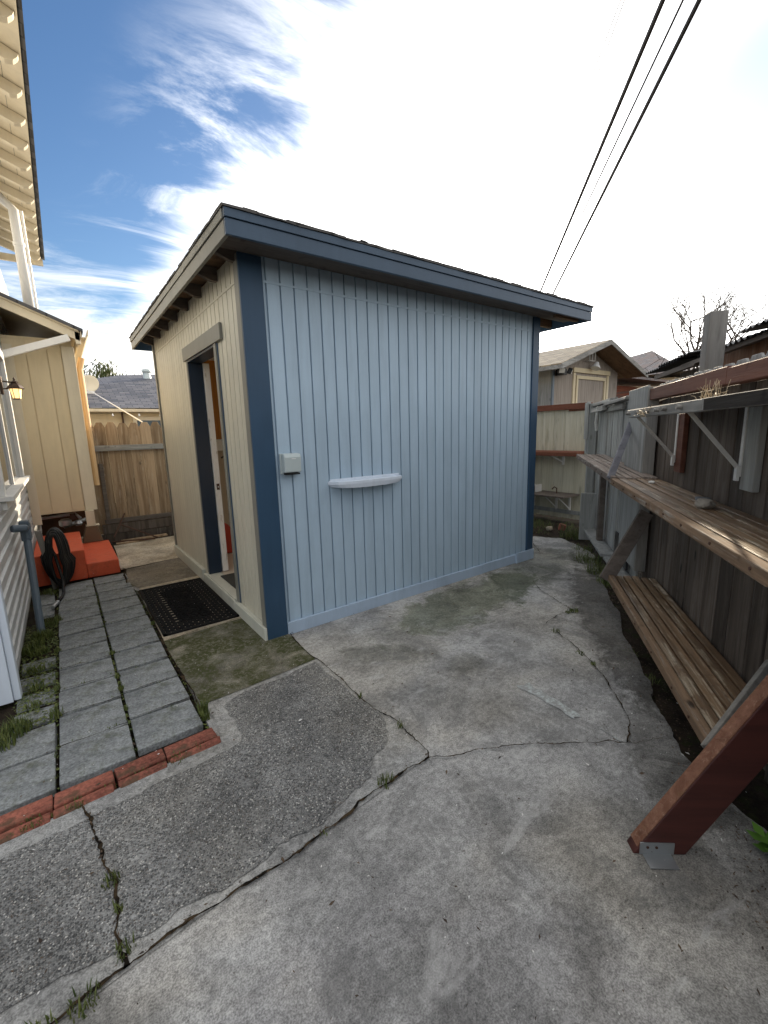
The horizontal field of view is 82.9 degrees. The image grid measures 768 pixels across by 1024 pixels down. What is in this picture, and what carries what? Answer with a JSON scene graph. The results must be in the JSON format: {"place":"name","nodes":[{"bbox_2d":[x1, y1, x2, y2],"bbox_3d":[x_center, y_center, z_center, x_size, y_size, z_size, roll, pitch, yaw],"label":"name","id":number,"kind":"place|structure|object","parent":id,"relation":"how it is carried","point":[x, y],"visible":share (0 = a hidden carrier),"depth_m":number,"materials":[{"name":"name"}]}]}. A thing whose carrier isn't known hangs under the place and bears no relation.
{"place":"outdoors","nodes":[
{"label":"outdoors","id":0,"kind":"place"},
{"bbox_2d":[0,503,767,830],"bbox_3d":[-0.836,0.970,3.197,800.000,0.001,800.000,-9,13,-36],"label":"ground","id":1,"kind":"structure","parent":0,"point":[754,805],"depth_m":2.54,"materials":[{"name":"soil"}]},
{"bbox_2d":[0,0,44,705],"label":"neighbouring house","id":2,"kind":"structure","parent":1,"relation":"on","point":[19,190],"depth_m":3.76,"materials":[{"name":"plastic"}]},
{"bbox_2d":[0,376,24,399],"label":"wall lantern","id":3,"kind":"object","parent":2,"relation":"attached to","point":[15,387],"depth_m":4.21,"materials":[{"name":"glass"}]},
{"bbox_2d":[0,349,29,509],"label":"window","id":4,"kind":"structure","parent":2,"relation":"in","point":[13,480],"depth_m":4.17,"materials":[{"name":"white paint"}]},
{"bbox_2d":[0,192,37,308],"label":"white downpipe","id":5,"kind":"object","parent":2,"relation":"attached to","point":[19,244],"visible":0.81,"depth_m":5.26,"materials":[{"name":"metal"}]},
{"bbox_2d":[10,520,45,633],"bbox_3d":[-2.799,0.523,3.432,0.117,0.888,0.315,-9,13,-36],"label":"grey conduit","id":6,"kind":"object","parent":2,"relation":"attached to","point":[23,527],"visible":0.96,"depth_m":3.43,"materials":[{"name":"blue paint"}]},
{"bbox_2d":[0,292,96,525],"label":"raised addition","id":7,"kind":"structure","parent":2,"relation":"attached to","point":[42,351],"depth_m":5.37,"materials":[{"name":"beige paint"}]},
{"bbox_2d":[41,512,85,527],"bbox_3d":[-4.186,0.119,5.746,0.223,0.215,0.591,6,13,35],"label":"pipe cluster","id":8,"kind":"object","parent":7,"relation":"attached to","point":[66,522],"visible":0.93,"depth_m":5.73,"materials":[{"name":"metal"}]},
{"bbox_2d":[76,357,99,484],"bbox_3d":[-4.053,-1.226,5.973,0.120,1.720,0.088,-9,13,-36],"label":"tan downpipe","id":9,"kind":"object","parent":7,"relation":"attached to","point":[84,401],"visible":0.85,"depth_m":5.93,"materials":[{"name":"metal"}]},
{"bbox_2d":[0,812,51,844],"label":"brick","id":10,"kind":"object","parent":1,"relation":"on","point":[17,832],"visible":0.47,"depth_m":1.68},
{"bbox_2d":[0,795,53,833],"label":"brick","id":11,"kind":"object","parent":1,"relation":"on","point":[17,817],"visible":0.59,"depth_m":1.74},
{"bbox_2d":[0,752,55,815],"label":"paver","id":12,"kind":"object","parent":1,"relation":"on","point":[25,780],"visible":0.8,"depth_m":1.91,"materials":[{"name":"grey concrete"}]},
{"bbox_2d":[0,723,56,771],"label":"paver","id":13,"kind":"object","parent":1,"relation":"on","point":[35,744],"visible":0.71,"depth_m":2.13,"materials":[{"name":"grey concrete"}]},
{"bbox_2d":[13,705,55,732],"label":"paver","id":14,"kind":"object","parent":1,"relation":"on","point":[34,715],"visible":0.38,"depth_m":2.39,"materials":[{"name":"grey concrete"}]},
{"bbox_2d":[16,689,55,713],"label":"paver","id":15,"kind":"object","parent":1,"relation":"on","point":[49,700],"visible":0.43,"depth_m":2.55,"materials":[{"name":"grey concrete"}]},
{"bbox_2d":[20,672,55,692],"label":"paver","id":16,"kind":"object","parent":1,"relation":"on","point":[34,683],"visible":0.51,"depth_m":2.74,"materials":[{"name":"grey concrete"}]},
{"bbox_2d":[22,656,55,676],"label":"paver","id":17,"kind":"object","parent":1,"relation":"on","point":[49,660],"visible":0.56,"depth_m":2.94,"materials":[{"name":"grey concrete"}]},
{"bbox_2d":[35,530,58,588],"bbox_3d":[-3.417,0.488,4.409,0.119,0.625,0.045,-9,13,-36],"label":"hose stake","id":18,"kind":"object","parent":1,"relation":"on","point":[39,538],"visible":0.61,"depth_m":4.35,"materials":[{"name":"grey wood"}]},
{"bbox_2d":[40,527,75,608],"bbox_3d":[-3.127,0.504,4.172,0.290,0.617,0.803,-9,13,-36],"label":"garden hose","id":19,"kind":"object","parent":18,"relation":"hanging from","point":[67,557],"visible":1,"depth_m":4.34,"materials":[{"name":"black rubber"}]},
{"bbox_2d":[40,593,54,606],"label":"paver","id":20,"kind":"object","parent":1,"relation":"on","point":[47,600],"visible":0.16,"depth_m":4.14,"materials":[{"name":"grey concrete"}]},
{"bbox_2d":[41,510,86,536],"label":"crawlspace wall","id":21,"kind":"structure","parent":1,"relation":"on","point":[47,525],"depth_m":6.60,"materials":[{"name":"wood"}]},
{"bbox_2d":[59,580,93,592],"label":"paver","id":22,"kind":"object","parent":1,"relation":"on","point":[77,585],"visible":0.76,"depth_m":4.47,"materials":[{"name":"grey concrete"}]},
{"bbox_2d":[34,531,119,586],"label":"orange steps","id":23,"kind":"structure","parent":1,"relation":"on","point":[97,558],"depth_m":4.79,"materials":[{"name":"red paint"}]},
{"bbox_2d":[83,524,102,542],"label":"pier block","id":24,"kind":"structure","parent":23,"relation":"on","point":[92,533],"depth_m":5.68,"materials":[{"name":"brown concrete"}]},
{"bbox_2d":[85,510,99,526],"bbox_3d":[-3.857,0.074,5.732,0.150,0.196,0.150,-9,13,-36],"label":"support post","id":25,"kind":"object","parent":24,"relation":"on","point":[90,518],"visible":1,"depth_m":5.68,"materials":[{"name":"beige paint"}]},
{"bbox_2d":[59,587,95,601],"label":"paver","id":26,"kind":"object","parent":1,"relation":"on","point":[76,594],"visible":0.56,"depth_m":4.23,"materials":[{"name":"grey concrete"}]},
{"bbox_2d":[59,596,97,612],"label":"paver","id":27,"kind":"object","parent":1,"relation":"on","point":[75,604],"visible":0.66,"depth_m":3.99,"materials":[{"name":"grey concrete"}]},
{"bbox_2d":[58,605,99,623],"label":"paver","id":28,"kind":"object","parent":1,"relation":"on","point":[80,613],"visible":0.66,"depth_m":3.74,"materials":[{"name":"grey concrete"}]},
{"bbox_2d":[59,615,103,638],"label":"paver","id":29,"kind":"object","parent":1,"relation":"on","point":[80,625],"visible":0.78,"depth_m":3.50,"materials":[{"name":"grey concrete"}]},
{"bbox_2d":[59,627,106,651],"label":"paver","id":30,"kind":"object","parent":1,"relation":"on","point":[81,639],"visible":0.76,"depth_m":3.27,"materials":[{"name":"grey concrete"}]},
{"bbox_2d":[53,784,113,818],"bbox_3d":[-1.243,1.224,1.812,0.212,0.080,0.064,-9,13,-36],"label":"brick","id":31,"kind":"object","parent":1,"relation":"on","point":[87,799],"visible":0.49,"depth_m":1.80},
{"bbox_2d":[59,641,110,670],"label":"paver","id":32,"kind":"object","parent":1,"relation":"on","point":[84,654],"visible":0.76,"depth_m":3.02,"materials":[{"name":"grey concrete"}]},
{"bbox_2d":[54,770,116,809],"bbox_3d":[-1.284,1.215,1.874,0.220,0.078,0.091,-10,13,-39],"label":"brick","id":33,"kind":"object","parent":1,"relation":"on","point":[68,795],"visible":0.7,"depth_m":1.85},
{"bbox_2d":[59,658,116,691],"bbox_3d":[-1.911,1.055,2.806,0.292,0.040,0.286,-9,13,-36],"label":"paver","id":34,"kind":"object","parent":1,"relation":"on","point":[86,673],"visible":0.76,"depth_m":2.79,"materials":[{"name":"grey concrete"}]},
{"bbox_2d":[59,676,120,717],"bbox_3d":[-1.733,1.090,2.563,0.292,0.049,0.283,-9,13,-36],"label":"paver","id":35,"kind":"object","parent":1,"relation":"on","point":[83,697],"visible":0.72,"depth_m":2.54,"materials":[{"name":"grey concrete"}]},
{"bbox_2d":[60,698,127,746],"bbox_3d":[-1.553,1.133,2.326,0.292,0.040,0.287,-9,13,-36],"label":"paver","id":36,"kind":"object","parent":1,"relation":"on","point":[89,722],"visible":0.71,"depth_m":2.31,"materials":[{"name":"grey concrete"}]},
{"bbox_2d":[59,725,135,790],"bbox_3d":[-1.374,1.168,2.086,0.293,0.047,0.286,-9,13,-36],"label":"paver","id":37,"kind":"object","parent":1,"relation":"on","point":[113,747],"visible":0.79,"depth_m":2.05,"materials":[{"name":"grey concrete"}]},
{"bbox_2d":[83,359,126,377],"bbox_3d":[-12.086,-4.112,18.866,2.505,4.872,3.496,0,11,8],"label":"leafy tree","id":38,"kind":"object","parent":1,"relation":"on","point":[105,372],"visible":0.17,"depth_m":18.04,"materials":[{"name":"green plant"}]},
{"bbox_2d":[8,584,208,788],"bbox_3d":[-2.228,0.955,3.325,0.856,0.018,3.341,-9,13,-36],"label":"moss","id":39,"kind":"object","parent":1,"relation":"on","point":[48,689],"visible":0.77,"depth_m":2.74,"materials":[{"name":"green plant"}]},
{"bbox_2d":[94,573,127,585],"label":"paver","id":40,"kind":"object","parent":1,"relation":"on","point":[109,579],"visible":0.64,"depth_m":4.65,"materials":[{"name":"grey concrete"}]},
{"bbox_2d":[95,580,131,593],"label":"paver","id":41,"kind":"object","parent":1,"relation":"on","point":[107,587],"visible":0.66,"depth_m":4.42,"materials":[{"name":"grey concrete"}]},
{"bbox_2d":[98,587,136,602],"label":"paver","id":42,"kind":"object","parent":1,"relation":"on","point":[114,594],"visible":0.86,"depth_m":4.18,"materials":[{"name":"grey concrete"}]},
{"bbox_2d":[100,596,140,613],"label":"paver","id":43,"kind":"object","parent":1,"relation":"on","point":[111,606],"visible":0.81,"depth_m":3.94,"materials":[{"name":"grey concrete"}]},
{"bbox_2d":[103,604,145,624],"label":"paver","id":44,"kind":"object","parent":1,"relation":"on","point":[125,614],"visible":0.73,"depth_m":3.71,"materials":[{"name":"grey concrete"}]},
{"bbox_2d":[87,374,168,502],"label":"roofed house","id":45,"kind":"structure","parent":1,"relation":"on","point":[134,395],"depth_m":10.40,"materials":[{"name":"beige paint"}]},
{"bbox_2d":[84,375,98,393],"bbox_3d":[-7.051,-2.973,10.303,0.322,0.555,0.427,2,11,16],"label":"satellite dish","id":46,"kind":"object","parent":45,"relation":"attached to","point":[92,383],"visible":0.69,"depth_m":10.39,"materials":[{"name":"beige paint"}]},
{"bbox_2d":[132,417,161,435],"bbox_3d":[-5.008,-2.081,10.871,2.180,0.580,0.068,-9,13,-36],"label":"window","id":47,"kind":"structure","parent":45,"relation":"in","point":[149,420],"depth_m":10.36,"materials":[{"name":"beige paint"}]},
{"bbox_2d":[106,615,152,641],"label":"paver","id":48,"kind":"object","parent":1,"relation":"on","point":[128,626],"visible":0.76,"depth_m":3.47,"materials":[{"name":"grey concrete"}]},
{"bbox_2d":[91,422,173,543],"bbox_3d":[-1.684,-0.781,7.948,6.179,1.758,0.087,-9,13,-36],"label":"wooden fence","id":49,"kind":"object","parent":1,"relation":"on","point":[143,442],"visible":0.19,"depth_m":6.46,"materials":[{"name":"brown wood"}]},
{"bbox_2d":[109,627,159,655],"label":"paver","id":50,"kind":"object","parent":1,"relation":"on","point":[126,642],"visible":0.77,"depth_m":3.22,"materials":[{"name":"grey concrete"}]},
{"bbox_2d":[114,748,165,786],"bbox_3d":[-1.117,1.188,2.002,0.200,0.076,0.091,-10,13,-38],"label":"brick","id":51,"kind":"object","parent":1,"relation":"on","point":[145,762],"visible":0.66,"depth_m":1.99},
{"bbox_2d":[114,642,167,673],"bbox_3d":[-1.683,1.006,3.006,0.300,0.045,0.288,-9,13,-36],"label":"paver","id":52,"kind":"object","parent":1,"relation":"on","point":[124,660],"visible":0.8,"depth_m":2.98,"materials":[{"name":"grey concrete"}]},
{"bbox_2d":[118,761,166,787],"bbox_3d":[-1.073,1.198,1.947,0.195,0.080,0.063,-10,13,-39],"label":"brick","id":53,"kind":"object","parent":1,"relation":"on","point":[127,781],"visible":0.49,"depth_m":1.93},
{"bbox_2d":[114,536,178,569],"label":"tan slab","id":54,"kind":"structure","parent":1,"relation":"on","point":[134,554],"depth_m":5.73,"materials":[{"name":"concrete"}]},
{"bbox_2d":[112,513,157,542],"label":"rusty rods","id":55,"kind":"object","parent":54,"relation":"on","point":[133,529],"visible":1,"depth_m":6.28,"materials":[{"name":"metal"}]},
{"bbox_2d":[119,658,177,694],"bbox_3d":[-1.502,1.047,2.768,0.298,0.038,0.290,-9,13,-36],"label":"paver","id":56,"kind":"object","parent":1,"relation":"on","point":[157,671],"visible":0.71,"depth_m":2.75,"materials":[{"name":"grey concrete"}]},
{"bbox_2d":[124,677,189,719],"bbox_3d":[-1.321,1.085,2.528,0.302,0.046,0.287,-9,13,-36],"label":"paver","id":57,"kind":"object","parent":1,"relation":"on","point":[155,696],"visible":0.76,"depth_m":2.50,"materials":[{"name":"grey concrete"}]},
{"bbox_2d":[131,700,202,756],"bbox_3d":[-1.144,1.124,2.288,0.301,0.049,0.286,-9,13,-36],"label":"paver","id":58,"kind":"object","parent":1,"relation":"on","point":[156,730],"visible":0.99,"depth_m":2.25,"materials":[{"name":"grey concrete"}]},
{"bbox_2d":[164,728,217,761],"bbox_3d":[-0.946,1.159,2.138,0.233,0.076,0.101,-9,13,-36],"label":"brick","id":59,"kind":"object","parent":1,"relation":"on","point":[188,743],"visible":0.56,"depth_m":2.12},
{"bbox_2d":[170,736,220,762],"bbox_3d":[-0.899,1.166,2.083,0.235,0.084,0.060,-10,14,-39],"label":"brick","id":60,"kind":"object","parent":1,"relation":"on","point":[208,744],"visible":0.47,"depth_m":2.08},
{"bbox_2d":[0,516,660,1023],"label":"grass","id":61,"kind":"structure","parent":1,"relation":"on","point":[20,726],"depth_m":2.36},
{"bbox_2d":[534,402,592,519],"bbox_3d":[1.996,-0.993,8.134,0.080,1.805,4.125,-9,13,-36],"label":"cream fence","id":62,"kind":"object","parent":1,"relation":"on","point":[560,427],"visible":0.17,"depth_m":6.99,"materials":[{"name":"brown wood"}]},
{"bbox_2d":[534,490,579,515],"bbox_3d":[2.406,-0.191,7.334,0.460,0.335,1.800,-9,13,-36],"label":"potting table","id":63,"kind":"object","parent":62,"relation":"attached to","point":[555,495],"visible":0.56,"depth_m":6.95,"materials":[{"name":"grey wood"}]},
{"bbox_2d":[536,450,583,464],"bbox_3d":[2.265,-0.953,7.484,0.326,0.227,2.402,-9,13,-36],"label":"narrow shelf","id":64,"kind":"object","parent":62,"relation":"attached to","point":[553,453],"visible":0.31,"depth_m":6.75,"materials":[{"name":"brown wood"}]},
{"bbox_2d":[578,493,595,539],"bbox_3d":[2.663,0.059,5.705,0.170,0.620,0.040,2,11,17],"label":"leaning board","id":65,"kind":"object","parent":1,"relation":"on","point":[587,509],"visible":0.8,"depth_m":5.68,"materials":[{"name":"grey wood"}]},
{"bbox_2d":[537,339,647,405],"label":"gabled house","id":66,"kind":"structure","parent":1,"relation":"on","point":[583,382],"depth_m":9.18,"materials":[{"name":"beige"}]},
{"bbox_2d":[571,367,610,402],"bbox_3d":[4.541,-2.264,9.580,1.500,1.680,0.044,-9,13,-36],"label":"window frame","id":67,"kind":"structure","parent":66,"relation":"in","point":[576,378],"depth_m":9.34,"materials":[{"name":"beige paint"}]},
{"bbox_2d":[595,476,606,554],"bbox_3d":[2.534,-0.020,5.076,0.060,1.070,0.090,2,11,17],"label":"bench post","id":68,"kind":"object","parent":1,"relation":"on","point":[601,508],"visible":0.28,"depth_m":5.04,"materials":[{"name":"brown wood"}]},
{"bbox_2d":[584,385,658,575],"bbox_3d":[2.489,-0.371,4.882,0.192,1.832,2.948,2,11,17],"label":"bleached fence","id":69,"kind":"object","parent":1,"relation":"on","point":[622,509],"visible":0.53,"depth_m":4.34,"materials":[{"name":"grey wood"}]},
{"bbox_2d":[583,528,630,576],"bbox_3d":[2.433,0.408,4.838,0.145,0.040,2.250,2,11,17],"label":"sill plank","id":70,"kind":"object","parent":69,"relation":"attached to","point":[604,550],"visible":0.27,"depth_m":4.79,"materials":[{"name":"grey wood"}]},
{"bbox_2d":[576,454,657,482],"bbox_3d":[2.175,-0.454,4.238,0.319,0.111,2.086,2,11,17],"label":"plank bench","id":71,"kind":"object","parent":69,"relation":"attached to","point":[600,464],"visible":0.82,"depth_m":3.88,"materials":[{"name":"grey wood"}]},
{"bbox_2d":[607,422,631,478],"bbox_3d":[1.981,-0.528,3.626,0.050,0.452,0.820,6,13,37],"label":"hanging brace","id":72,"kind":"object","parent":69,"relation":"attached to","point":[619,453],"visible":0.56,"depth_m":3.57,"materials":[{"name":"grey wood"}]},
{"bbox_2d":[616,377,671,397],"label":"red shed","id":73,"kind":"structure","parent":1,"relation":"on","point":[625,386],"depth_m":12.29,"materials":[{"name":"brown wood"}]},
{"bbox_2d":[631,352,692,386],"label":"roof","id":74,"kind":"structure","parent":1,"relation":"on","point":[644,360],"depth_m":19.39,"materials":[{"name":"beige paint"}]},
{"bbox_2d":[631,272,767,379],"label":"bare tree","id":75,"kind":"object","parent":1,"relation":"on","point":[682,320],"visible":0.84,"depth_m":14.40,"materials":[{"name":"brown plant"}]},
{"bbox_2d":[642,352,767,783],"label":"weathered fence","id":76,"kind":"object","parent":1,"relation":"on","point":[722,603],"visible":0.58,"depth_m":2.37,"materials":[{"name":"brown wood"}]},
{"bbox_2d":[599,509,652,580],"bbox_3d":[1.896,0.270,3.407,0.416,0.573,0.071,-4,11,-12],"label":"hanging brace","id":77,"kind":"object","parent":76,"relation":"attached to","point":[628,541],"visible":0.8,"depth_m":3.39,"materials":[{"name":"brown wood"}]},
{"bbox_2d":[608,575,767,763],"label":"plank bench","id":78,"kind":"object","parent":76,"relation":"attached to","point":[705,682],"visible":0.84,"depth_m":2.24,"materials":[{"name":"brown wood"}]},
{"bbox_2d":[610,478,767,586],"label":"plank bench","id":79,"kind":"object","parent":76,"relation":"attached to","point":[736,538],"visible":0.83,"depth_m":1.85,"materials":[{"name":"brown wood"}]},
{"bbox_2d":[695,498,715,508],"bbox_3d":[1.584,-0.041,2.144,0.157,0.042,0.084,-17,19,-55],"label":"stone","id":80,"kind":"object","parent":79,"relation":"on","point":[705,503],"visible":1,"depth_m":2.11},
{"bbox_2d":[625,388,767,492],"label":"wall shelf","id":81,"kind":"object","parent":76,"relation":"attached to","point":[748,469],"depth_m":1.98,"materials":[{"name":"grey wood"}]},
{"bbox_2d":[701,659,767,747],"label":"hanging brace","id":82,"kind":"object","parent":76,"relation":"attached to","point":[757,678],"visible":0.54,"depth_m":1.67,"materials":[{"name":"grey metal"}]},
{"bbox_2d":[645,319,767,379],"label":"lean to shed","id":83,"kind":"object","parent":1,"relation":"on","point":[748,346],"visible":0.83,"depth_m":3.11,"materials":[{"name":"brown wood"}]},
{"bbox_2d":[699,310,728,371],"bbox_3d":[2.103,-0.188,2.905,0.100,2.150,0.100,2,11,17],"label":"tall post","id":84,"kind":"object","parent":1,"relation":"on","point":[714,334],"visible":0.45,"depth_m":2.70,"materials":[{"name":"grey wood"}]},
{"bbox_2d":[0,0,767,376],"label":"sky","id":85,"kind":"structure","parent":0,"point":[436,130],"materials":[{"name":"white"}]},
{"bbox_2d":[1,536,767,1023],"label":"concrete patio","id":86,"kind":"structure","parent":0,"point":[365,948],"depth_m":1.46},
{"bbox_2d":[126,558,196,587],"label":"brown slab","id":87,"kind":"structure","parent":86,"relation":"on","point":[159,572],"depth_m":4.81,"materials":[{"name":"grey concrete"}]},
{"bbox_2d":[137,591,199,706],"bbox_3d":[-1.711,0.924,3.321,0.036,0.001,2.351,-9,13,-35],"label":"crack","id":88,"kind":"object","parent":86,"relation":"on","point":[182,676],"visible":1,"depth_m":2.90,"materials":[{"name":"soil"}]},
{"bbox_2d":[139,576,239,640],"bbox_3d":[-1.799,0.815,3.956,0.625,0.001,1.450,-9,13,-36],"label":"doorstep slab","id":89,"kind":"structure","parent":86,"relation":"on","point":[188,631],"depth_m":3.54,"materials":[{"name":"beige concrete"}]},
{"bbox_2d":[139,578,238,636],"bbox_3d":[-1.796,0.814,3.920,0.570,0.012,1.250,-9,13,-36],"label":"door mat","id":90,"kind":"object","parent":89,"relation":"on","point":[182,598],"depth_m":3.81,"materials":[{"name":"black rubber"}]},
{"bbox_2d":[0,659,426,1023],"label":"concrete margin","id":91,"kind":"object","parent":86,"relation":"on","point":[389,757],"visible":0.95,"depth_m":1.65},
{"bbox_2d":[0,662,387,1012],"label":"pebbled slab","id":92,"kind":"structure","parent":91,"relation":"on","point":[156,843],"depth_m":1.64,"materials":[{"name":"concrete"}]},
{"bbox_2d":[82,805,129,968],"bbox_3d":[-0.968,1.237,1.511,0.047,0.001,0.757,-11,14,-41],"label":"crack","id":93,"kind":"object","parent":92,"relation":"on","point":[116,898],"visible":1,"depth_m":1.44,"materials":[{"name":"soil"}]},
{"bbox_2d":[164,618,314,703],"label":"mossy slab","id":94,"kind":"structure","parent":86,"relation":"on","point":[211,662],"depth_m":2.93,"materials":[{"name":"concrete"}]},
{"bbox_2d":[50,756,429,1023],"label":"crack","id":95,"kind":"object","parent":86,"relation":"on","point":[106,979],"visible":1,"depth_m":1.38,"materials":[{"name":"concrete"}]},
{"bbox_2d":[129,202,594,640],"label":"garden shed","id":96,"kind":"structure","parent":86,"relation":"on","point":[267,340],"depth_m":3.53,"materials":[{"name":"blue paint"}]},
{"bbox_2d":[202,363,228,570],"bbox_3d":[-1.771,-0.426,4.427,0.054,2.020,0.476,-9,13,-36],"label":"door","id":97,"kind":"structure","parent":96,"relation":"in","point":[206,372],"depth_m":4.23,"materials":[{"name":"white paint"}]},
{"bbox_2d":[224,523,231,552],"bbox_3d":[-1.847,0.277,5.226,0.314,0.370,0.300,-9,13,-36],"label":"red container","id":98,"kind":"object","parent":96,"relation":"on","point":[228,538],"visible":0.13,"depth_m":5.07,"materials":[{"name":"plastic"}]},
{"bbox_2d":[279,453,300,474],"bbox_3d":[-0.658,-0.340,3.069,0.140,0.149,0.074,-9,13,-36],"label":"outlet cover","id":99,"kind":"object","parent":96,"relation":"attached to","point":[290,463],"visible":1,"depth_m":3.04,"materials":[{"name":"grey plastic"}]},
{"bbox_2d":[328,473,401,487],"bbox_3d":[-0.113,-0.247,3.468,0.700,0.072,0.114,-9,13,-36],"label":"wall ledge","id":100,"kind":"object","parent":96,"relation":"attached to","point":[367,481],"depth_m":3.42,"materials":[{"name":"paint"}]},
{"bbox_2d":[11,602,746,1023],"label":"pale debris","id":101,"kind":"object","parent":86,"relation":"on","point":[475,844],"visible":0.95,"depth_m":1.68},
{"bbox_2d":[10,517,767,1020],"bbox_3d":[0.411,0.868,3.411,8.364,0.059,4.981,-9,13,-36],"label":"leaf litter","id":102,"kind":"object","parent":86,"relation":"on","point":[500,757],"visible":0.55,"depth_m":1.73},
{"bbox_2d":[517,683,580,717],"bbox_3d":[0.898,1.031,2.384,0.092,0.001,0.385,-7,12,-29],"label":"paint mark","id":103,"kind":"object","parent":86,"relation":"on","point":[545,697],"visible":1,"depth_m":2.39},
{"bbox_2d":[627,674,767,869],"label":"red beam","id":104,"kind":"structure","parent":86,"relation":"on","point":[718,775],"depth_m":1.46,"materials":[{"name":"wood"}]},
{"bbox_2d":[746,821,767,851],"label":"broad leaf plant","id":105,"kind":"object","parent":86,"relation":"on","point":[762,845],"visible":1,"depth_m":1.51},
{"bbox_2d":[540,0,664,290],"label":"overhead cable","id":106,"kind":"object","parent":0,"point":[646,38],"visible":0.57,"depth_m":7.91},
{"bbox_2d":[545,0,683,292],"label":"overhead cable","id":107,"kind":"object","parent":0,"point":[670,26],"visible":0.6,"depth_m":8.00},
{"bbox_2d":[552,0,701,293],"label":"overhead cable","id":108,"kind":"object","parent":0,"point":[680,38],"visible":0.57,"depth_m":7.95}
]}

